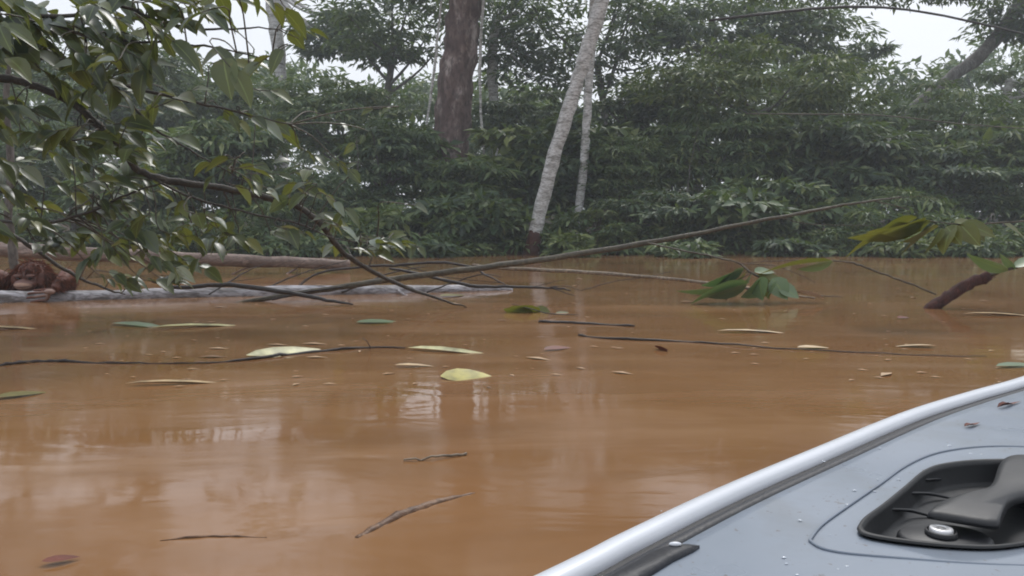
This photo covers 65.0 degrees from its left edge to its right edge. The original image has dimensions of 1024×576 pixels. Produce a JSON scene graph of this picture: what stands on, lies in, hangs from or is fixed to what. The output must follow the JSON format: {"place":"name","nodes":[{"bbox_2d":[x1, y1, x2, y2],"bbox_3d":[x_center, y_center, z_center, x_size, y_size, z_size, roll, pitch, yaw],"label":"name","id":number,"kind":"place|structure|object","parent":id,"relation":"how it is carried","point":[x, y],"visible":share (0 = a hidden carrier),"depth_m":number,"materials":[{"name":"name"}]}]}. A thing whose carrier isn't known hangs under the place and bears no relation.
{"place":"outdoors","nodes":[
{"label":"outdoors","id":0,"kind":"place"},
{"bbox_2d":[0,253,1023,575],"bbox_3d":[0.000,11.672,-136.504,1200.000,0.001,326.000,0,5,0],"label":"water","id":1,"kind":"structure","parent":0,"point":[116,471],"depth_m":3.61,"materials":[{"name":"liquid"}]},
{"bbox_2d":[3,64,18,270],"bbox_3d":[-5.850,-1.304,9.365,0.161,2.831,0.687,-3,5,-33],"label":"drowned sapling","id":2,"kind":"object","parent":1,"relation":"in","point":[11,245],"visible":0.33,"depth_m":9.40,"materials":[{"name":"grey plant"}]},
{"bbox_2d":[0,326,35,328],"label":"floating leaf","id":3,"kind":"object","parent":1,"relation":"on","point":[12,327],"visible":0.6,"depth_m":6.15,"materials":[{"name":"plant"}]},
{"bbox_2d":[0,391,44,396],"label":"floating leaf","id":4,"kind":"object","parent":1,"relation":"on","point":[15,393],"visible":1,"depth_m":3.75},
{"bbox_2d":[42,555,79,561],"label":"floating leaf","id":5,"kind":"object","parent":1,"relation":"on","point":[54,558],"visible":1,"depth_m":1.90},
{"bbox_2d":[116,322,158,326],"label":"floating leaf","id":6,"kind":"object","parent":1,"relation":"on","point":[141,324],"visible":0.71,"depth_m":6.35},
{"bbox_2d":[130,379,209,382],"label":"floating leaf","id":7,"kind":"object","parent":1,"relation":"on","point":[170,381],"visible":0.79,"depth_m":4.03,"materials":[{"name":"plant"}]},
{"bbox_2d":[0,242,349,273],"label":"toppled tree","id":8,"kind":"object","parent":1,"relation":"on","point":[237,260],"visible":0.64,"depth_m":12.82,"materials":[{"name":"wood"}]},
{"bbox_2d":[156,323,231,326],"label":"floating leaf","id":9,"kind":"object","parent":1,"relation":"on","point":[193,325],"visible":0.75,"depth_m":6.25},
{"bbox_2d":[0,338,404,365],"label":"floating twig","id":10,"kind":"object","parent":1,"relation":"on","point":[113,362],"visible":1,"depth_m":4.67,"materials":[{"name":"wood"}]},
{"bbox_2d":[160,535,266,540],"bbox_3d":[-0.760,0.638,2.056,0.265,0.010,0.023,0,5,-5],"label":"sunken stick","id":11,"kind":"object","parent":1,"relation":"on","point":[195,536],"visible":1,"depth_m":2.06,"materials":[{"name":"brown wood"}]},
{"bbox_2d":[0,0,466,307],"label":"overhanging tree","id":12,"kind":"object","parent":1,"relation":"on","point":[26,46],"visible":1,"depth_m":5.81,"materials":[{"name":"green plant"}]},
{"bbox_2d":[209,263,266,294],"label":"tangled twig","id":13,"kind":"object","parent":1,"relation":"on","point":[237,277],"visible":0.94,"depth_m":8.83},
{"bbox_2d":[151,282,353,304],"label":"dark branch","id":14,"kind":"object","parent":1,"relation":"on","point":[289,293],"visible":0.91,"depth_m":8.24,"materials":[{"name":"wood"}]},
{"bbox_2d":[0,285,512,302],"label":"fallen log","id":15,"kind":"object","parent":1,"relation":"on","point":[6,296],"visible":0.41,"depth_m":8.81,"materials":[{"name":"wood"}]},
{"bbox_2d":[0,255,81,301],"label":"orangutan","id":16,"kind":"object","parent":15,"relation":"on","point":[40,277],"visible":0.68,"depth_m":8.47,"materials":[{"name":"fur"}]},
{"bbox_2d":[270,260,347,285],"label":"tangled twig","id":17,"kind":"object","parent":15,"relation":"on","point":[302,273],"visible":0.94,"depth_m":9.15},
{"bbox_2d":[299,261,505,284],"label":"dark branch","id":18,"kind":"object","parent":15,"relation":"on","point":[405,265],"visible":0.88,"depth_m":9.28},
{"bbox_2d":[247,346,318,355],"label":"floating leaf","id":19,"kind":"object","parent":1,"relation":"on","point":[274,350],"visible":0.64,"depth_m":4.98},
{"bbox_2d":[250,233,349,257],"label":"shrub","id":20,"kind":"object","parent":1,"relation":"in","point":[309,246],"visible":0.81,"depth_m":19.45,"materials":[{"name":"green plant"}]},
{"bbox_2d":[357,319,395,322],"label":"floating leaf","id":21,"kind":"object","parent":1,"relation":"on","point":[378,320],"visible":0.86,"depth_m":6.56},
{"bbox_2d":[341,266,426,292],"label":"tangled twig","id":22,"kind":"object","parent":1,"relation":"on","point":[346,290],"visible":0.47,"depth_m":8.99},
{"bbox_2d":[355,492,474,537],"bbox_3d":[-0.273,0.628,2.243,0.056,0.036,0.451,4,6,39],"label":"sunken stick","id":23,"kind":"object","parent":1,"relation":"on","point":[394,516],"visible":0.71,"depth_m":2.22,"materials":[{"name":"brown wood"}]},
{"bbox_2d":[404,452,466,460],"bbox_3d":[-0.259,0.576,2.747,0.223,0.019,0.021,-2,5,-20],"label":"floating stick","id":24,"kind":"object","parent":1,"relation":"on","point":[448,455],"visible":1,"depth_m":2.75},
{"bbox_2d":[408,346,480,352],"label":"floating leaf","id":25,"kind":"object","parent":1,"relation":"on","point":[446,349],"visible":0.75,"depth_m":5.07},
{"bbox_2d":[427,274,498,292],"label":"tangled twig","id":26,"kind":"object","parent":1,"relation":"on","point":[459,280],"visible":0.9,"depth_m":9.10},
{"bbox_2d":[441,368,489,380],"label":"floating leaf","id":27,"kind":"object","parent":1,"relation":"on","point":[457,374],"visible":1,"depth_m":4.22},
{"bbox_2d":[389,267,579,295],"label":"dark branch","id":28,"kind":"object","parent":1,"relation":"on","point":[557,288],"visible":0.94,"depth_m":8.85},
{"bbox_2d":[5,260,1018,387],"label":"floating litter","id":29,"kind":"object","parent":1,"relation":"on","point":[484,339],"visible":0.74,"depth_m":4.84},
{"bbox_2d":[504,304,578,314],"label":"leaf clump","id":30,"kind":"object","parent":1,"relation":"on","point":[529,308],"visible":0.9,"depth_m":7.27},
{"bbox_2d":[544,346,570,349],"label":"floating leaf","id":31,"kind":"object","parent":1,"relation":"on","point":[555,347],"visible":1,"depth_m":5.14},
{"bbox_2d":[538,320,634,326],"bbox_3d":[0.591,0.283,6.430,0.794,0.030,0.043,2,5,20],"label":"floating stick","id":32,"kind":"object","parent":1,"relation":"on","point":[568,322],"visible":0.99,"depth_m":6.44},
{"bbox_2d":[237,196,938,301],"bbox_3d":[0.952,-0.418,8.635,7.756,1.160,0.188,0,5,-5],"label":"branch","id":33,"kind":"object","parent":1,"relation":"on","point":[470,269],"visible":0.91,"depth_m":8.60,"materials":[{"name":"wood"}]},
{"bbox_2d":[471,264,815,298],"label":"thin branch","id":34,"kind":"object","parent":1,"relation":"on","point":[599,273],"visible":0.63,"depth_m":8.95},
{"bbox_2d":[642,237,725,258],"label":"shrub","id":35,"kind":"object","parent":1,"relation":"on","point":[699,246],"visible":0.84,"depth_m":19.11,"materials":[{"name":"green plant"}]},
{"bbox_2d":[648,242,839,303],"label":"hanging twig","id":36,"kind":"object","parent":1,"relation":"on","point":[765,284],"visible":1,"depth_m":8.08,"materials":[{"name":"green plant"}]},
{"bbox_2d":[717,329,782,332],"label":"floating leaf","id":37,"kind":"object","parent":1,"relation":"on","point":[753,330],"visible":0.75,"depth_m":5.94,"materials":[{"name":"plant"}]},
{"bbox_2d":[535,376,1023,575],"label":"boat","id":38,"kind":"object","parent":1,"relation":"on","point":[935,488],"visible":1,"depth_m":1.26,"materials":[{"name":"metal"}]},
{"bbox_2d":[578,334,986,356],"bbox_3d":[1.645,0.379,5.250,2.560,0.028,0.129,2,5,21],"label":"floating stick","id":39,"kind":"object","parent":1,"relation":"on","point":[626,338],"visible":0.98,"depth_m":5.36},
{"bbox_2d":[751,236,836,257],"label":"shrub","id":40,"kind":"object","parent":1,"relation":"on","point":[787,247],"visible":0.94,"depth_m":19.65,"materials":[{"name":"green plant"}]},
{"bbox_2d":[747,254,1023,308],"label":"broken branch","id":41,"kind":"object","parent":1,"relation":"in","point":[992,269],"visible":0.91,"depth_m":7.58,"materials":[{"name":"brown plant"}]},
{"bbox_2d":[944,235,1023,257],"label":"shrub","id":42,"kind":"object","parent":1,"relation":"on","point":[989,248],"visible":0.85,"depth_m":19.32,"materials":[{"name":"green plant"}]},
{"bbox_2d":[963,312,1023,315],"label":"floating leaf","id":43,"kind":"object","parent":1,"relation":"on","point":[996,313],"visible":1,"depth_m":7.05,"materials":[{"name":"plant"}]},
{"bbox_2d":[996,362,1023,365],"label":"floating leaf","id":44,"kind":"object","parent":1,"relation":"on","point":[1011,364],"visible":1,"depth_m":4.52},
{"bbox_2d":[1,0,1023,212],"label":"sky","id":45,"kind":"structure","parent":0,"point":[928,36],"materials":[{"name":"white"}]},
{"bbox_2d":[59,213,1020,255],"bbox_3d":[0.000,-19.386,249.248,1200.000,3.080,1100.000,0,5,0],"label":"ground","id":46,"kind":"structure","parent":0,"point":[503,247],"depth_m":25.12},
{"bbox_2d":[0,66,28,96],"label":"edge tree","id":47,"kind":"object","parent":46,"relation":"on","point":[4,69],"visible":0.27,"depth_m":27.65,"materials":[{"name":"green plant"}]},
{"bbox_2d":[0,149,44,208],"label":"bush","id":48,"kind":"object","parent":46,"relation":"on","point":[18,185],"visible":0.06,"depth_m":23.85,"materials":[{"name":"green plant"}]},
{"bbox_2d":[0,118,119,213],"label":"bush","id":49,"kind":"object","parent":46,"relation":"on","point":[36,193],"visible":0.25,"depth_m":23.45,"materials":[{"name":"green plant"}]},
{"bbox_2d":[0,22,223,230],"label":"slope tree","id":50,"kind":"object","parent":46,"relation":"on","point":[117,114],"visible":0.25,"depth_m":28.86,"materials":[{"name":"green plant"}]},
{"bbox_2d":[45,151,215,230],"bbox_3d":[-11.148,-2.349,23.008,5.211,3.364,3.969,0,5,0],"label":"bush","id":51,"kind":"object","parent":46,"relation":"on","point":[162,199],"visible":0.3,"depth_m":22.38,"materials":[{"name":"green plant"}]},
{"bbox_2d":[113,127,230,223],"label":"broadleaf bush","id":52,"kind":"object","parent":46,"relation":"on","point":[155,146],"visible":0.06,"depth_m":24.03,"materials":[{"name":"green plant"}]},
{"bbox_2d":[149,116,299,223],"bbox_3d":[-8.598,-2.872,23.738,4.966,4.275,4.606,0,5,0],"label":"bush","id":53,"kind":"object","parent":46,"relation":"on","point":[222,138],"visible":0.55,"depth_m":22.91,"materials":[{"name":"green plant"}]},
{"bbox_2d":[119,58,334,226],"bbox_3d":[-11.882,-5.327,33.702,8.760,7.950,7.675,0,5,0],"label":"slope tree","id":54,"kind":"object","parent":46,"relation":"on","point":[236,101],"visible":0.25,"depth_m":31.93,"materials":[{"name":"green plant"}]},
{"bbox_2d":[242,158,385,232],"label":"bush","id":55,"kind":"object","parent":46,"relation":"on","point":[331,182],"visible":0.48,"depth_m":21.51,"materials":[{"name":"green plant"}]},
{"bbox_2d":[246,73,423,199],"bbox_3d":[-6.138,-4.277,28.548,6.199,6.477,6.131,0,5,0],"label":"slope tree","id":56,"kind":"object","parent":46,"relation":"on","point":[341,99],"visible":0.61,"depth_m":27.45,"materials":[{"name":"green plant"}]},
{"bbox_2d":[266,0,403,224],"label":"forked tree","id":57,"kind":"object","parent":46,"relation":"on","point":[309,51],"visible":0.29,"depth_m":38.84,"materials":[{"name":"green plant"}]},
{"bbox_2d":[313,204,417,246],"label":"broadleaf bush","id":58,"kind":"object","parent":46,"relation":"on","point":[389,223],"visible":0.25,"depth_m":20.55,"materials":[{"name":"green plant"}]},
{"bbox_2d":[317,113,448,207],"bbox_3d":[-3.532,-2.947,23.870,4.198,4.389,3.632,3,5,31],"label":"bush","id":59,"kind":"object","parent":46,"relation":"on","point":[377,173],"visible":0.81,"depth_m":23.00,"materials":[{"name":"green plant"}]},
{"bbox_2d":[299,0,486,201],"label":"dark tree","id":60,"kind":"object","parent":46,"relation":"on","point":[392,53],"visible":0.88,"depth_m":32.50,"materials":[{"name":"green plant"}]},
{"bbox_2d":[363,112,463,235],"bbox_3d":[-3.234,-3.175,25.275,3.152,4.620,2.820,-3,5,-33],"label":"broadleaf bush","id":61,"kind":"object","parent":46,"relation":"on","point":[435,145],"visible":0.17,"depth_m":24.97,"materials":[{"name":"green plant"}]},
{"bbox_2d":[390,236,462,257],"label":"shrub","id":62,"kind":"object","parent":46,"relation":"on","point":[434,247],"visible":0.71,"depth_m":19.23,"materials":[{"name":"green plant"}]},
{"bbox_2d":[395,154,528,199],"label":"bush","id":63,"kind":"object","parent":46,"relation":"on","point":[484,175],"visible":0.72,"depth_m":22.94,"materials":[{"name":"green plant"}]},
{"bbox_2d":[402,187,533,242],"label":"bush","id":64,"kind":"object","parent":46,"relation":"on","point":[435,204],"visible":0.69,"depth_m":20.78,"materials":[{"name":"green plant"}]},
{"bbox_2d":[468,244,500,254],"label":"fronded plant","id":65,"kind":"object","parent":46,"relation":"on","point":[490,245],"visible":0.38,"depth_m":20.60,"materials":[{"name":"green plant"}]},
{"bbox_2d":[423,0,563,191],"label":"giant tree","id":66,"kind":"object","parent":46,"relation":"on","point":[458,62],"visible":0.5,"depth_m":26.04,"materials":[{"name":"brown plant"}]},
{"bbox_2d":[0,195,1023,256],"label":"undergrowth","id":67,"kind":"object","parent":46,"relation":"on","point":[838,236],"visible":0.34,"depth_m":20.76,"materials":[{"name":"green plant"}]},
{"bbox_2d":[0,29,1023,221],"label":"forest","id":68,"kind":"object","parent":46,"relation":"on","point":[418,92],"visible":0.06,"depth_m":46.14,"materials":[{"name":"green plant"}]},
{"bbox_2d":[463,122,560,186],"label":"broadleaf bush","id":69,"kind":"object","parent":46,"relation":"on","point":[503,140],"visible":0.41,"depth_m":24.19,"materials":[{"name":"green plant"}]},
{"bbox_2d":[439,0,604,155],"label":"grey tree","id":70,"kind":"object","parent":46,"relation":"on","point":[491,83],"visible":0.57,"depth_m":35.06,"materials":[{"name":"green plant"}]},
{"bbox_2d":[471,87,597,208],"bbox_3d":[0.770,-4.394,30.802,5.257,6.376,4.041,0,5,0],"label":"dark tree","id":71,"kind":"object","parent":46,"relation":"on","point":[507,113],"visible":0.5,"depth_m":29.92,"materials":[{"name":"green plant"}]},
{"bbox_2d":[497,109,621,219],"bbox_3d":[1.481,-3.175,24.745,3.810,4.720,4.337,4,6,40],"label":"bush","id":72,"kind":"object","parent":46,"relation":"on","point":[563,195],"visible":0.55,"depth_m":23.78,"materials":[{"name":"green plant"}]},
{"bbox_2d":[522,0,608,254],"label":"pale tree","id":73,"kind":"object","parent":46,"relation":"on","point":[578,76],"visible":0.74,"depth_m":20.59,"materials":[{"name":"grey plant"}]},
{"bbox_2d":[709,5,1023,34],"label":"hanging vine","id":74,"kind":"object","parent":73,"relation":"hanging from","point":[830,7],"visible":1,"depth_m":19.65,"materials":[{"name":"plant"}]},
{"bbox_2d":[747,113,1023,128],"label":"hanging vine","id":75,"kind":"object","parent":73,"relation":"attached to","point":[877,115],"visible":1,"depth_m":20.10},
{"bbox_2d":[540,226,599,256],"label":"shrub","id":76,"kind":"object","parent":46,"relation":"on","point":[572,241],"visible":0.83,"depth_m":19.50,"materials":[{"name":"green plant"}]},
{"bbox_2d":[574,0,595,233],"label":"pale tree","id":77,"kind":"object","parent":46,"relation":"on","point":[586,123],"visible":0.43,"depth_m":23.13,"materials":[{"name":"grey plant"}]},
{"bbox_2d":[572,209,620,246],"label":"fronded plant","id":78,"kind":"object","parent":46,"relation":"on","point":[600,214],"visible":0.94,"depth_m":21.08,"materials":[{"name":"green plant"}]},
{"bbox_2d":[477,0,717,197],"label":"dark tree","id":79,"kind":"object","parent":46,"relation":"on","point":[600,83],"visible":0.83,"depth_m":34.19,"materials":[{"name":"green plant"}]},
{"bbox_2d":[565,121,660,229],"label":"broadleaf bush","id":80,"kind":"object","parent":46,"relation":"on","point":[615,130],"visible":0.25,"depth_m":24.08,"materials":[{"name":"green plant"}]},
{"bbox_2d":[594,224,636,253],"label":"fronded plant","id":81,"kind":"object","parent":46,"relation":"on","point":[603,238],"visible":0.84,"depth_m":20.77,"materials":[{"name":"green plant"}]},
{"bbox_2d":[563,134,687,201],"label":"bush","id":82,"kind":"object","parent":46,"relation":"on","point":[625,186],"visible":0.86,"depth_m":23.32,"materials":[{"name":"green plant"}]},
{"bbox_2d":[609,199,648,241],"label":"fronded plant","id":83,"kind":"object","parent":46,"relation":"on","point":[627,202],"visible":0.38,"depth_m":21.42,"materials":[{"name":"green plant"}]},
{"bbox_2d":[591,76,709,221],"bbox_3d":[4.860,-4.294,28.638,4.848,6.639,3.543,1,5,11],"label":"dark tree","id":84,"kind":"object","parent":46,"relation":"on","point":[640,110],"visible":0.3,"depth_m":27.84,"materials":[{"name":"green plant"}]},
{"bbox_2d":[586,188,728,244],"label":"bush","id":85,"kind":"object","parent":46,"relation":"on","point":[660,210],"visible":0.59,"depth_m":21.33,"materials":[{"name":"green plant"}]},
{"bbox_2d":[649,195,694,232],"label":"fronded plant","id":86,"kind":"object","parent":46,"relation":"on","point":[661,198],"visible":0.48,"depth_m":21.64,"materials":[{"name":"green plant"}]},
{"bbox_2d":[629,135,721,189],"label":"broadleaf bush","id":87,"kind":"object","parent":46,"relation":"on","point":[700,161],"visible":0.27,"depth_m":24.26,"materials":[{"name":"green plant"}]},
{"bbox_2d":[687,128,698,191],"bbox_3d":[5.094,-2.795,22.853,0.378,3.471,0.079,0,5,0],"label":"sapling","id":88,"kind":"object","parent":46,"relation":"on","point":[690,164],"visible":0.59,"depth_m":22.79,"materials":[{"name":"grey plant"}]},
{"bbox_2d":[637,100,809,195],"bbox_3d":[6.467,-3.302,24.788,5.365,4.979,4.244,0,5,0],"label":"bush","id":89,"kind":"object","parent":46,"relation":"on","point":[685,135],"visible":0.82,"depth_m":23.96,"materials":[{"name":"green plant"}]},
{"bbox_2d":[597,0,888,193],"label":"dark tree","id":90,"kind":"object","parent":46,"relation":"on","point":[802,23],"visible":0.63,"depth_m":35.67,"materials":[{"name":"green plant"}]},
{"bbox_2d":[686,184,801,253],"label":"broadleaf bush","id":91,"kind":"object","parent":46,"relation":"on","point":[739,210],"visible":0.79,"depth_m":20.87,"materials":[{"name":"green plant"}]},
{"bbox_2d":[615,31,898,180],"bbox_3d":[8.012,-4.516,26.855,9.216,7.503,7.364,0,5,0],"label":"broad tree","id":92,"kind":"object","parent":46,"relation":"on","point":[678,87],"visible":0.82,"depth_m":25.32,"materials":[{"name":"green plant"}]},
{"bbox_2d":[701,170,844,239],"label":"bush","id":93,"kind":"object","parent":46,"relation":"on","point":[794,191],"visible":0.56,"depth_m":21.67,"materials":[{"name":"green plant"}]},
{"bbox_2d":[745,125,868,179],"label":"broadleaf bush","id":94,"kind":"object","parent":46,"relation":"on","point":[810,154],"visible":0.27,"depth_m":24.05,"materials":[{"name":"green plant"}]},
{"bbox_2d":[791,204,830,238],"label":"fronded plant","id":95,"kind":"object","parent":46,"relation":"on","point":[804,207],"visible":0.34,"depth_m":21.41,"materials":[{"name":"green plant"}]},
{"bbox_2d":[765,30,902,111],"bbox_3d":[15.912,-7.345,40.340,7.610,11.136,4.992,0,5,0],"label":"dark tree","id":96,"kind":"object","parent":46,"relation":"on","point":[875,53],"visible":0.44,"depth_m":39.20,"materials":[{"name":"green plant"}]},
{"bbox_2d":[746,109,936,214],"bbox_3d":[9.867,-3.056,24.408,5.372,4.551,4.043,2,5,23],"label":"bush","id":97,"kind":"object","parent":46,"relation":"on","point":[842,135],"visible":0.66,"depth_m":23.33,"materials":[{"name":"green plant"}]},
{"bbox_2d":[684,0,1019,15],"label":"fringe tree","id":98,"kind":"object","parent":46,"relation":"on","point":[893,4],"visible":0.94,"depth_m":30.08,"materials":[{"name":"green plant"}]},
{"bbox_2d":[830,121,934,217],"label":"broadleaf bush","id":99,"kind":"object","parent":46,"relation":"on","point":[882,157],"visible":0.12,"depth_m":23.81,"materials":[{"name":"green plant"}]},
{"bbox_2d":[858,231,937,257],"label":"shrub","id":100,"kind":"object","parent":46,"relation":"on","point":[917,249],"visible":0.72,"depth_m":19.18,"materials":[{"name":"green plant"}]},
{"bbox_2d":[828,184,973,228],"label":"bush","id":101,"kind":"object","parent":46,"relation":"on","point":[881,193],"visible":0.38,"depth_m":21.60,"materials":[{"name":"green plant"}]},
{"bbox_2d":[900,195,939,214],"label":"fronded plant","id":102,"kind":"object","parent":46,"relation":"on","point":[915,209],"visible":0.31,"depth_m":21.76,"materials":[{"name":"green plant"}]},
{"bbox_2d":[822,0,1023,227],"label":"leaning tree","id":103,"kind":"object","parent":46,"relation":"on","point":[1010,20],"visible":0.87,"depth_m":32.15,"materials":[{"name":"grey plant"}]},
{"bbox_2d":[827,77,1023,191],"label":"slope tree","id":104,"kind":"object","parent":46,"relation":"on","point":[936,108],"visible":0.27,"depth_m":26.26,"materials":[{"name":"green plant"}]},
{"bbox_2d":[883,137,1023,227],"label":"bush","id":105,"kind":"object","parent":46,"relation":"on","point":[957,173],"visible":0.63,"depth_m":22.88,"materials":[{"name":"green plant"}]},
{"bbox_2d":[924,113,1023,214],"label":"broadleaf bush","id":106,"kind":"object","parent":46,"relation":"on","point":[988,135],"visible":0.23,"depth_m":24.23,"materials":[{"name":"green plant"}]},
{"bbox_2d":[946,125,1023,228],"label":"bush","id":107,"kind":"object","parent":46,"relation":"on","point":[1016,173],"visible":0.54,"depth_m":23.42,"materials":[{"name":"green plant"}]},
{"bbox_2d":[955,67,1023,225],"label":"pale tree","id":108,"kind":"object","parent":46,"relation":"on","point":[1003,77],"visible":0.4,"depth_m":30.50,"materials":[{"name":"green plant"}]},
{"bbox_2d":[1006,59,1023,117],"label":"edge tree","id":109,"kind":"object","parent":46,"relation":"on","point":[1020,83],"visible":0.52,"depth_m":28.84,"materials":[{"name":"green plant"}]},
{"bbox_2d":[845,215,1023,257],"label":"leaf spray","id":110,"kind":"object","parent":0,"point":[974,231],"visible":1,"depth_m":6.43,"materials":[{"name":"plant"}]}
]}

